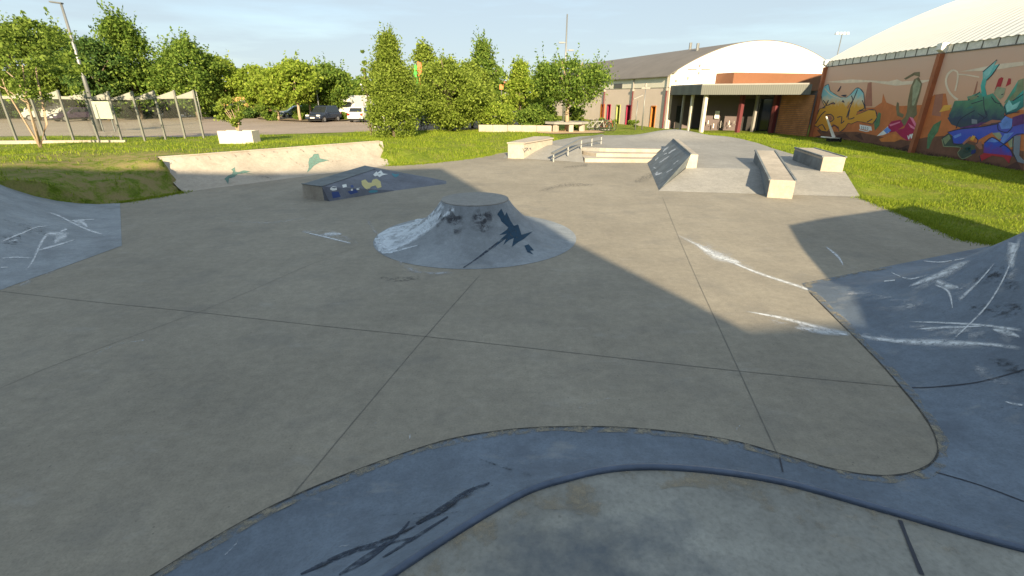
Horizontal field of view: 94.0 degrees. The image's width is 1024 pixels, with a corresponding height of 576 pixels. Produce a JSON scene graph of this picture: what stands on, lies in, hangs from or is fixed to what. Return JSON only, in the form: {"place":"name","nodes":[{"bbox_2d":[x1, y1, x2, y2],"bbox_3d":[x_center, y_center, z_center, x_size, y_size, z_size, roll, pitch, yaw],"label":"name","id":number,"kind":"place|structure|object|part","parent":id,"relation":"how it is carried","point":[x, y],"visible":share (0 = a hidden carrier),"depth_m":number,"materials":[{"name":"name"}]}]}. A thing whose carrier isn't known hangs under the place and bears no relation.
{"place":"outdoors","nodes":[
{"label":"outdoors","id":0,"kind":"place"},
{"bbox_2d":[0,0,955,81],"label":"sky","id":1,"kind":"structure","parent":0,"point":[259,32],"materials":[{"name":"blue"}]},
{"bbox_2d":[0,152,990,575],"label":"skate floor","id":2,"kind":"structure","parent":0,"point":[154,446],"depth_m":6.14,"materials":[{"name":"concrete"}]},
{"bbox_2d":[0,185,121,289],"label":"ramp","id":3,"kind":"structure","parent":2,"relation":"on","point":[39,236],"depth_m":10.49,"materials":[{"name":"blue concrete"}]},
{"bbox_2d":[1,248,352,387],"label":"expansion joint","id":4,"kind":"object","parent":2,"relation":"on","point":[161,325],"visible":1,"depth_m":6.68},
{"bbox_2d":[158,141,388,191],"bbox_3d":[-8.843,-5.291,19.953,2.368,1.078,9.487,17,28,37],"label":"quarter pipe","id":5,"kind":"object","parent":2,"relation":"on","point":[196,172],"visible":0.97,"depth_m":19.15,"materials":[{"name":"concrete"}]},
{"bbox_2d":[301,166,445,200],"bbox_3d":[-5.002,-3.746,16.727,4.052,0.474,4.732,9,24,22],"label":"wedge box","id":6,"kind":"object","parent":2,"relation":"on","point":[361,181],"visible":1,"depth_m":16.19,"materials":[{"name":"concrete"}]},
{"bbox_2d":[291,276,478,495],"bbox_3d":[-1.204,0.739,6.194,0.036,0.001,5.232,5,22,12],"label":"expansion joint","id":7,"kind":"object","parent":2,"relation":"on","point":[371,399],"visible":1,"depth_m":5.00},
{"bbox_2d":[3,291,899,386],"bbox_3d":[-2.071,0.581,6.588,13.138,0.001,0.046,5,22,11],"label":"expansion joint","id":8,"kind":"object","parent":2,"relation":"on","point":[480,342],"visible":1,"depth_m":6.23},
{"bbox_2d":[373,192,575,268],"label":"volcano ramp","id":9,"kind":"structure","parent":2,"relation":"on","point":[476,230],"depth_m":9.99,"materials":[{"name":"blue concrete"}]},
{"bbox_2d":[507,136,553,158],"bbox_3d":[1.213,-7.639,25.919,1.428,0.880,3.901,10,24,23],"label":"hubba ledge","id":10,"kind":"object","parent":2,"relation":"on","point":[522,148],"visible":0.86,"depth_m":24.81,"materials":[{"name":"concrete"}]},
{"bbox_2d":[551,134,603,161],"bbox_3d":[3.612,-7.329,24.921,0.452,1.010,5.089,16,27,35],"label":"kinked rail","id":11,"kind":"object","parent":2,"relation":"on","point":[572,143],"visible":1,"depth_m":24.15,"materials":[{"name":"metal"}]},
{"bbox_2d":[150,232,1023,575],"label":"bowl corner","id":12,"kind":"object","parent":2,"relation":"on","point":[940,338],"visible":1,"depth_m":3.57,"materials":[{"name":"blue paint"}]},
{"bbox_2d":[582,147,661,162],"bbox_3d":[5.412,-6.670,23.988,4.337,0.523,2.432,5,22,13],"label":"stair set","id":13,"kind":"object","parent":2,"relation":"on","point":[635,155],"visible":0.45,"depth_m":23.85,"materials":[{"name":"concrete"}]},
{"bbox_2d":[647,138,697,189],"bbox_3d":[6.695,-5.456,20.258,1.508,1.001,9.366,5,22,11],"label":"slanted hubba","id":14,"kind":"object","parent":2,"relation":"on","point":[668,162],"visible":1,"depth_m":19.02,"materials":[{"name":"concrete"}]},
{"bbox_2d":[662,197,776,451],"bbox_3d":[3.582,-0.707,9.791,0.050,0.001,12.075,4,22,11],"label":"expansion joint","id":15,"kind":"object","parent":2,"relation":"on","point":[730,351],"visible":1,"depth_m":5.75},
{"bbox_2d":[753,150,796,198],"bbox_3d":[9.373,-4.220,17.260,0.791,0.994,5.306,8,23,19],"label":"grind ledge","id":16,"kind":"object","parent":2,"relation":"on","point":[779,179],"visible":0.91,"depth_m":15.74,"materials":[{"name":"concrete"}]},
{"bbox_2d":[0,103,1023,245],"bbox_3d":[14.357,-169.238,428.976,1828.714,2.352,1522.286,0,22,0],"label":"ground","id":17,"kind":"structure","parent":0,"point":[154,180],"depth_m":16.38,"materials":[{"name":"green plant"}]},
{"bbox_2d":[0,6,96,147],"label":"multi stem tree","id":18,"kind":"object","parent":17,"relation":"on","point":[24,22],"visible":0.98,"depth_m":21.06,"materials":[{"name":"green plant"}]},
{"bbox_2d":[0,140,126,143],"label":"plinth wall","id":19,"kind":"structure","parent":17,"relation":"on","point":[28,141],"depth_m":25.17,"materials":[{"name":"concrete"}]},
{"bbox_2d":[0,90,204,140],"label":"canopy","id":20,"kind":"object","parent":17,"relation":"on","point":[148,95],"visible":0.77,"depth_m":26.05,"materials":[{"name":"metal"}]},
{"bbox_2d":[217,130,260,143],"bbox_3d":[-13.963,-7.693,24.472,1.730,0.720,0.750,0,22,0],"label":"planter","id":21,"kind":"object","parent":17,"relation":"on","point":[234,136],"visible":0.71,"depth_m":24.12,"materials":[{"name":"white concrete"}]},
{"bbox_2d":[209,93,248,130],"bbox_3d":[-14.208,-8.822,24.028,1.713,1.964,1.379,0,22,0],"label":"planter shrub","id":22,"kind":"object","parent":21,"relation":"in","point":[234,118],"visible":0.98,"depth_m":23.86,"materials":[{"name":"green plant"}]},
{"bbox_2d":[224,97,271,110],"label":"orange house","id":23,"kind":"structure","parent":17,"relation":"on","point":[245,103],"depth_m":85.82,"materials":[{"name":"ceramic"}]},
{"bbox_2d":[0,111,522,136],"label":"parking lot","id":24,"kind":"structure","parent":17,"relation":"on","point":[129,127],"depth_m":44.26,"materials":[{"name":"grey asphalt"}]},
{"bbox_2d":[0,101,18,117],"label":"bush","id":25,"kind":"object","parent":24,"relation":"on","point":[8,108],"visible":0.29,"depth_m":61.55,"materials":[{"name":"green plant"}]},
{"bbox_2d":[0,99,23,118],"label":"bush","id":26,"kind":"object","parent":24,"relation":"on","point":[16,114],"visible":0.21,"depth_m":61.01,"materials":[{"name":"green plant"}]},
{"bbox_2d":[0,10,76,120],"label":"park tree","id":27,"kind":"object","parent":24,"relation":"on","point":[32,43],"visible":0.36,"depth_m":53.88,"materials":[{"name":"green plant"}]},
{"bbox_2d":[20,102,61,120],"bbox_3d":[-56.375,-21.195,57.224,3.960,2.060,1.960,-19,28,-38],"label":"white van","id":28,"kind":"object","parent":24,"relation":"on","point":[54,108],"visible":0.34,"depth_m":56.83,"materials":[{"name":"paint"}]},
{"bbox_2d":[4,16,92,107],"bbox_3d":[-55.015,-26.648,58.311,9.457,11.545,10.635,0,22,0],"label":"park tree","id":29,"kind":"object","parent":24,"relation":"on","point":[72,102],"visible":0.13,"depth_m":56.45,"materials":[{"name":"green plant"}]},
{"bbox_2d":[47,107,91,121],"bbox_3d":[-50.078,-19.850,54.531,2.140,1.510,4.360,9,24,22],"label":"parked car","id":30,"kind":"object","parent":24,"relation":"on","point":[75,113],"visible":0.73,"depth_m":53.91,"materials":[{"name":"purple paint"}]},
{"bbox_3d":[-49.169,-20.280,54.417,0.109,0.396,2.387,9,24,22],"label":"side window","id":31,"kind":"part","parent":30,"relation":"part of","materials":[{"name":"black glass"}]},
{"bbox_2d":[49,1,101,130],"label":"street lamp","id":32,"kind":"object","parent":24,"relation":"on","point":[97,121],"visible":0.81,"depth_m":36.51,"materials":[{"name":"metal"}]},
{"bbox_2d":[50,32,133,120],"bbox_3d":[-46.321,-23.190,52.893,8.030,9.078,7.950,0,22,0],"label":"park tree","id":33,"kind":"object","parent":24,"relation":"on","point":[89,45],"visible":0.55,"depth_m":51.95,"materials":[{"name":"green plant"}]},
{"bbox_2d":[91,101,115,131],"bbox_3d":[-31.352,-13.153,36.808,1.621,2.309,0.236,4,22,9],"label":"sign board","id":34,"kind":"object","parent":24,"relation":"on","point":[102,109],"visible":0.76,"depth_m":36.55,"materials":[{"name":"metal"}]},
{"bbox_2d":[87,0,172,118],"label":"park tree","id":35,"kind":"object","parent":24,"relation":"on","point":[121,34],"visible":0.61,"depth_m":54.70,"materials":[{"name":"green plant"}]},
{"bbox_2d":[112,103,157,118],"bbox_3d":[-49.830,-22.986,61.480,8.113,3.254,6.342,0,22,0],"label":"bush","id":36,"kind":"object","parent":24,"relation":"on","point":[127,113],"visible":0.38,"depth_m":60.92,"materials":[{"name":"green plant"}]},
{"bbox_2d":[127,59,179,117],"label":"park tree","id":37,"kind":"object","parent":24,"relation":"on","point":[167,106],"visible":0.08,"depth_m":61.28,"materials":[{"name":"green plant"}]},
{"bbox_2d":[131,104,193,117],"bbox_3d":[-46.178,-23.818,64.088,7.486,3.253,8.654,0,22,0],"label":"bush","id":38,"kind":"object","parent":24,"relation":"on","point":[173,113],"visible":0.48,"depth_m":62.43,"materials":[{"name":"green plant"}]},
{"bbox_2d":[139,26,231,119],"bbox_3d":[-38.408,-25.451,57.019,8.876,10.242,10.038,0,22,0],"label":"park tree","id":39,"kind":"object","parent":24,"relation":"on","point":[183,78],"visible":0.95,"depth_m":54.87,"materials":[{"name":"green plant"}]},
{"bbox_2d":[195,91,202,119],"bbox_3d":[-36.730,-21.824,55.894,0.300,4.348,0.200,0,22,0],"label":"street lamp","id":40,"kind":"object","parent":24,"relation":"on","point":[199,106],"visible":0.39,"depth_m":56.05,"materials":[{"name":"metal"}]},
{"bbox_2d":[181,105,231,116],"bbox_3d":[-41.217,-24.191,65.614,6.945,2.443,6.373,0,22,0],"label":"bush","id":41,"kind":"object","parent":24,"relation":"on","point":[207,113],"visible":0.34,"depth_m":64.83,"materials":[{"name":"green plant"}]},
{"bbox_2d":[196,50,246,111],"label":"park tree","id":42,"kind":"object","parent":24,"relation":"on","point":[223,73],"visible":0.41,"depth_m":59.78,"materials":[{"name":"green plant"}]},
{"bbox_2d":[280,106,296,116],"bbox_3d":[-28.415,-23.210,62.880,4.260,1.510,2.140,-12,25,-28],"label":"parked car","id":43,"kind":"object","parent":24,"relation":"on","point":[285,113],"visible":0.4,"depth_m":61.75,"materials":[{"name":"blue metal"}]},
{"bbox_2d":[257,116,348,120],"bbox_3d":[-27.716,-21.453,60.205,17.568,0.039,16.840,0,22,0],"label":"planting strip","id":44,"kind":"object","parent":24,"relation":"on","point":[287,118],"visible":0.23,"depth_m":56.40,"materials":[{"name":"soil"}]},
{"bbox_2d":[225,62,262,116],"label":"park tree","id":45,"kind":"object","parent":44,"relation":"on","point":[248,71],"visible":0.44,"depth_m":59.49,"materials":[{"name":"green plant"}]},
{"bbox_2d":[236,107,262,118],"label":"bush","id":46,"kind":"object","parent":44,"relation":"on","point":[250,112],"visible":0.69,"depth_m":60.97,"materials":[{"name":"green plant"}]},
{"bbox_2d":[239,66,287,120],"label":"street tree","id":47,"kind":"object","parent":44,"relation":"on","point":[254,82],"visible":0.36,"depth_m":53.96,"materials":[{"name":"green plant"}]},
{"bbox_2d":[251,102,282,120],"bbox_3d":[-28.763,-20.824,56.262,3.542,2.666,2.795,0,22,0],"label":"bush","id":48,"kind":"object","parent":44,"relation":"on","point":[266,112],"visible":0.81,"depth_m":55.80,"materials":[{"name":"green plant"}]},
{"bbox_2d":[252,49,327,119],"bbox_3d":[-24.270,-22.692,53.773,8.125,7.572,6.756,8,23,20],"label":"street tree","id":49,"kind":"object","parent":44,"relation":"on","point":[279,72],"visible":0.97,"depth_m":52.13,"materials":[{"name":"green plant"}]},
{"bbox_2d":[292,112,307,119],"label":"bush","id":50,"kind":"object","parent":44,"relation":"on","point":[303,114],"visible":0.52,"depth_m":56.23,"materials":[{"name":"green plant"}]},
{"bbox_2d":[287,103,320,117],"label":"bush","id":51,"kind":"object","parent":44,"relation":"on","point":[304,108],"visible":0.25,"depth_m":59.29,"materials":[{"name":"green plant"}]},
{"bbox_2d":[282,59,333,113],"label":"street tree","id":52,"kind":"object","parent":44,"relation":"on","point":[329,88],"visible":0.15,"depth_m":55.69,"materials":[{"name":"green plant"}]},
{"bbox_2d":[306,53,355,108],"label":"street tree","id":53,"kind":"object","parent":44,"relation":"on","point":[329,71],"visible":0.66,"depth_m":55.89,"materials":[{"name":"green plant"}]},
{"bbox_2d":[323,78,359,108],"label":"street tree","id":54,"kind":"object","parent":44,"relation":"on","point":[350,85],"visible":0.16,"depth_m":57.07,"materials":[{"name":"green plant"}]},
{"bbox_2d":[340,111,347,120],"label":"bush","id":55,"kind":"object","parent":44,"relation":"on","point":[344,115],"visible":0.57,"depth_m":55.98,"materials":[{"name":"green plant"}]},
{"bbox_2d":[305,105,341,121],"bbox_3d":[-20.958,-19.394,53.098,2.190,1.730,4.260,5,23,13],"label":"parked car","id":56,"kind":"object","parent":24,"relation":"on","point":[323,113],"visible":0.99,"depth_m":52.38,"materials":[{"name":"blue paint"}]},
{"bbox_3d":[-20.052,-19.868,53.119,0.122,0.597,2.331,5,23,13],"label":"side window","id":57,"kind":"part","parent":56,"relation":"part of","materials":[{"name":"black glass"}]},
{"bbox_2d":[339,95,370,112],"bbox_3d":[-19.365,-22.666,59.866,2.160,2.760,6.060,8,23,19],"label":"motorhome","id":58,"kind":"object","parent":24,"relation":"on","point":[356,100],"visible":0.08,"depth_m":57.83,"materials":[{"name":"white paint"}]},
{"bbox_2d":[347,106,367,121],"bbox_3d":[-16.683,-19.453,53.398,2.190,1.630,4.160,3,22,7],"label":"parked car","id":59,"kind":"object","parent":24,"relation":"on","point":[353,114],"visible":0.43,"depth_m":51.68,"materials":[{"name":"white paint"}]},
{"bbox_3d":[-16.919,-19.259,51.665,1.475,0.418,0.260,3,22,7],"label":"rear window","id":60,"kind":"part","parent":59,"relation":"part of","materials":[{"name":"grey glass"}]},
{"bbox_2d":[414,62,423,128],"bbox_3d":[-8.280,-16.668,41.481,1.211,5.581,2.079,-3,22,-8],"label":"pennant sculpture","id":61,"kind":"object","parent":24,"relation":"on","point":[419,65],"visible":0.2,"depth_m":41.51,"materials":[{"name":"white paint"}]},
{"bbox_2d":[417,120,427,129],"bbox_3d":[-7.587,-13.904,40.525,0.567,1.014,1.744,13,25,16],"label":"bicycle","id":62,"kind":"object","parent":24,"relation":"on","point":[419,123],"visible":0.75,"depth_m":40.37,"materials":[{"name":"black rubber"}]},
{"bbox_2d":[410,36,441,124],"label":"poplar","id":63,"kind":"object","parent":24,"relation":"on","point":[422,51],"visible":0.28,"depth_m":44.52,"materials":[{"name":"green plant"}]},
{"bbox_2d":[442,59,497,127],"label":"maple","id":64,"kind":"object","parent":24,"relation":"on","point":[483,72],"visible":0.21,"depth_m":41.40,"materials":[{"name":"green plant"}]},
{"bbox_2d":[464,25,513,116],"bbox_3d":[-3.182,-21.944,49.526,6.037,9.436,6.655,-15,26,-33],"label":"tree","id":65,"kind":"object","parent":24,"relation":"on","point":[483,56],"visible":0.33,"depth_m":48.24,"materials":[{"name":"green plant"}]},
{"bbox_2d":[2,63,540,107],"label":"distant woodland","id":66,"kind":"object","parent":17,"relation":"on","point":[358,82],"visible":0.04,"depth_m":116.32,"materials":[{"name":"green plant"}]},
{"bbox_2d":[354,50,371,134],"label":"hornbeam","id":67,"kind":"object","parent":17,"relation":"on","point":[362,79],"visible":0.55,"depth_m":33.12,"materials":[{"name":"green plant"}]},
{"bbox_2d":[357,21,425,137],"bbox_3d":[-8.237,-13.846,32.473,4.716,7.522,5.052,0,22,0],"label":"hornbeam","id":68,"kind":"object","parent":17,"relation":"on","point":[390,74],"visible":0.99,"depth_m":31.70,"materials":[{"name":"green plant"}]},
{"bbox_2d":[413,42,497,131],"bbox_3d":[-4.951,-16.062,39.097,8.003,7.544,8.519,0,22,0],"label":"apple tree","id":69,"kind":"object","parent":17,"relation":"on","point":[451,74],"visible":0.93,"depth_m":37.83,"materials":[{"name":"green plant"}]},
{"bbox_2d":[468,101,516,125],"bbox_3d":[-1.319,-14.638,40.681,4.489,2.760,4.351,16,27,35],"label":"shrub","id":70,"kind":"object","parent":17,"relation":"on","point":[498,109],"visible":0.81,"depth_m":39.64,"materials":[{"name":"green plant"}]},
{"bbox_2d":[479,125,551,131],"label":"wall","id":71,"kind":"structure","parent":17,"relation":"on","point":[512,128],"depth_m":38.92,"materials":[{"name":"concrete"}]},
{"bbox_2d":[498,54,534,124],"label":"hornbeam","id":72,"kind":"object","parent":17,"relation":"on","point":[518,84],"visible":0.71,"depth_m":47.16,"materials":[{"name":"green plant"}]},
{"bbox_2d":[513,103,559,125],"bbox_3d":[2.101,-14.325,40.080,4.030,2.491,3.620,0,22,0],"label":"shrub","id":73,"kind":"object","parent":17,"relation":"on","point":[541,114],"visible":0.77,"depth_m":39.34,"materials":[{"name":"green plant"}]},
{"bbox_2d":[525,77,558,124],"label":"cypress","id":74,"kind":"object","parent":17,"relation":"on","point":[539,99],"visible":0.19,"depth_m":46.00,"materials":[{"name":"green plant"}]},
{"bbox_2d":[559,14,573,120],"bbox_3d":[6.315,-25.769,56.463,1.760,11.605,0.312,0,22,0],"label":"lamp mast","id":75,"kind":"object","parent":17,"relation":"on","point":[563,109],"visible":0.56,"depth_m":55.53,"materials":[{"name":"metal"}]},
{"bbox_2d":[538,130,602,133],"bbox_3d":[4.700,-12.582,38.377,5.400,0.271,7.400,0,22,0],"label":"sand patch","id":76,"kind":"object","parent":17,"relation":"on","point":[577,131],"visible":0.73,"depth_m":38.36,"materials":[{"name":"beige sand"}]},
{"bbox_2d":[545,121,588,131],"bbox_3d":[4.450,-13.252,39.185,3.519,0.790,2.960,0,22,0],"label":"ring bench","id":77,"kind":"object","parent":76,"relation":"on","point":[555,126],"visible":0.73,"depth_m":38.31,"materials":[{"name":"grey concrete"}]},
{"bbox_2d":[524,41,619,130],"bbox_3d":[4.657,-16.079,38.271,7.567,6.920,7.178,0,22,0],"label":"linden","id":78,"kind":"object","parent":17,"relation":"on","point":[552,80],"visible":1,"depth_m":36.71,"materials":[{"name":"green plant"}]},
{"bbox_2d":[563,105,586,129],"bbox_3d":[5.689,-14.919,41.911,2.519,2.297,2.291,-15,27,-33],"label":"shrub","id":79,"kind":"object","parent":17,"relation":"on","point":[578,114],"visible":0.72,"depth_m":41.46,"materials":[{"name":"green plant"}]},
{"bbox_2d":[585,118,602,130],"bbox_3d":[6.851,-13.762,40.327,1.744,1.014,0.568,-3,28,-7],"label":"bicycle","id":80,"kind":"object","parent":17,"relation":"on","point":[594,124],"visible":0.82,"depth_m":40.32,"materials":[{"name":"grey metal"}]},
{"bbox_2d":[588,118,607,130],"bbox_3d":[7.322,-13.848,40.562,1.744,1.014,0.568,5,28,11],"label":"bicycle","id":81,"kind":"object","parent":17,"relation":"on","point":[600,123],"visible":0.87,"depth_m":40.47,"materials":[{"name":"black metal"}]},
{"bbox_2d":[589,120,614,129],"bbox_3d":[7.816,-14.128,41.426,2.217,0.869,0.072,0,22,0],"label":"bicycle rack","id":82,"kind":"object","parent":17,"relation":"on","point":[599,126],"visible":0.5,"depth_m":41.47,"materials":[{"name":"metal"}]},
{"bbox_2d":[594,118,611,130],"bbox_3d":[7.839,-13.929,40.801,1.744,1.014,0.568,-8,29,-19],"label":"bicycle","id":83,"kind":"object","parent":17,"relation":"on","point":[604,125],"visible":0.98,"depth_m":40.83,"materials":[{"name":"metal"}]},
{"bbox_2d":[596,118,616,130],"bbox_3d":[8.142,-14.010,41.035,1.744,1.014,0.568,2,28,6],"label":"bicycle","id":84,"kind":"object","parent":17,"relation":"on","point":[607,125],"visible":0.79,"depth_m":41.01,"materials":[{"name":"red metal"}]},
{"bbox_2d":[607,119,616,128],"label":"grass clump","id":85,"kind":"object","parent":17,"relation":"on","point":[615,120],"visible":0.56,"depth_m":43.91,"materials":[{"name":"green plant"}]},
{"bbox_2d":[627,120,639,127],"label":"grass clump","id":86,"kind":"object","parent":17,"relation":"on","point":[631,122],"visible":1,"depth_m":43.67,"materials":[{"name":"green plant"}]},
{"bbox_2d":[633,95,642,129],"bbox_3d":[11.331,-15.901,43.401,0.823,3.088,0.300,0,22,0],"label":"path lamp","id":87,"kind":"object","parent":17,"relation":"on","point":[636,111],"visible":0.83,"depth_m":43.34,"materials":[{"name":"metal"}]},
{"bbox_2d":[641,83,649,128],"bbox_3d":[12.148,-16.628,43.971,0.800,4.086,0.160,0,22,0],"label":"path lamp","id":88,"kind":"object","parent":17,"relation":"on","point":[645,88],"visible":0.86,"depth_m":43.84,"materials":[{"name":"metal"}]},
{"bbox_2d":[503,129,859,196],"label":"raised platform","id":89,"kind":"structure","parent":17,"relation":"on","point":[725,164],"depth_m":19.08,"materials":[{"name":"grey concrete"}]},
{"bbox_2d":[792,147,846,171],"bbox_3d":[11.815,-4.989,18.518,0.791,0.605,3.342,5,22,13],"label":"grind ledge","id":90,"kind":"object","parent":89,"relation":"on","point":[820,159],"visible":0.88,"depth_m":17.59,"materials":[{"name":"concrete"}]},
{"bbox_2d":[553,40,825,128],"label":"sports hall","id":91,"kind":"structure","parent":17,"relation":"on","point":[756,61],"depth_m":47.76,"materials":[{"name":"white metal"}]},
{"bbox_2d":[600,104,604,117],"bbox_3d":[11.268,-21.452,58.591,0.450,2.100,0.978,-7,23,-16],"label":"window","id":92,"kind":"structure","parent":91,"relation":"in","point":[601,110],"depth_m":58.73,"materials":[{"name":"orange glass"}]},
{"bbox_2d":[606,104,610,119],"bbox_3d":[11.743,-20.882,57.175,0.450,2.100,0.839,-7,23,-16],"label":"window","id":93,"kind":"structure","parent":91,"relation":"in","point":[608,105],"depth_m":57.26,"materials":[{"name":"red glass"}]},
{"bbox_2d":[615,104,620,123],"bbox_3d":[12.407,-20.087,55.197,0.450,2.100,0.908,-7,23,-16],"label":"window","id":94,"kind":"structure","parent":91,"relation":"in","point":[617,116],"depth_m":55.33,"materials":[{"name":"yellow glass"}]},
{"bbox_2d":[625,105,630,124],"bbox_3d":[13.084,-19.276,53.180,0.450,2.100,0.905,-7,23,-16],"label":"window","id":95,"kind":"structure","parent":91,"relation":"in","point":[628,107],"depth_m":53.34,"materials":[{"name":"red glass"}]},
{"bbox_2d":[649,106,655,126],"bbox_3d":[14.555,-17.515,48.798,0.450,2.100,0.892,-7,23,-16],"label":"window","id":96,"kind":"structure","parent":91,"relation":"in","point":[653,108],"depth_m":48.99,"materials":[{"name":"orange glass"}]},
{"bbox_2d":[675,106,681,128],"bbox_3d":[16.373,-16.783,46.977,0.550,2.100,0.040,-7,23,-16],"label":"door","id":97,"kind":"structure","parent":91,"relation":"in","point":[678,113],"depth_m":46.93,"materials":[{"name":"black glass"}]},
{"bbox_2d":[664,83,815,136],"bbox_3d":[19.841,-16.141,43.044,9.631,4.042,12.916,0,22,0],"label":"entrance canopy","id":98,"kind":"object","parent":17,"relation":"on","point":[783,108],"visible":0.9,"depth_m":40.38,"materials":[{"name":"brown"}]},
{"bbox_2d":[754,99,772,130],"bbox_3d":[22.377,-15.225,42.298,1.108,2.800,0.649,0,22,0],"label":"glass door","id":99,"kind":"structure","parent":98,"relation":"in","point":[764,109],"depth_m":42.23,"materials":[{"name":"black glass"}]},
{"bbox_2d":[821,116,841,141],"bbox_3d":[21.059,-10.415,31.380,1.284,1.665,0.500,0,22,0],"label":"tilted post","id":100,"kind":"object","parent":17,"relation":"on","point":[833,138],"visible":0.79,"depth_m":31.37,"materials":[{"name":"grey metal"}]},
{"bbox_2d":[834,32,849,54],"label":"floodlight mast","id":101,"kind":"object","parent":17,"relation":"on","point":[842,33],"visible":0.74,"depth_m":75.60,"materials":[{"name":"metal"}]},
{"bbox_2d":[808,0,1023,170],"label":"mural hall","id":102,"kind":"structure","parent":17,"relation":"on","point":[946,80],"depth_m":25.39,"materials":[{"name":"multicoloured paint"}]}
]}

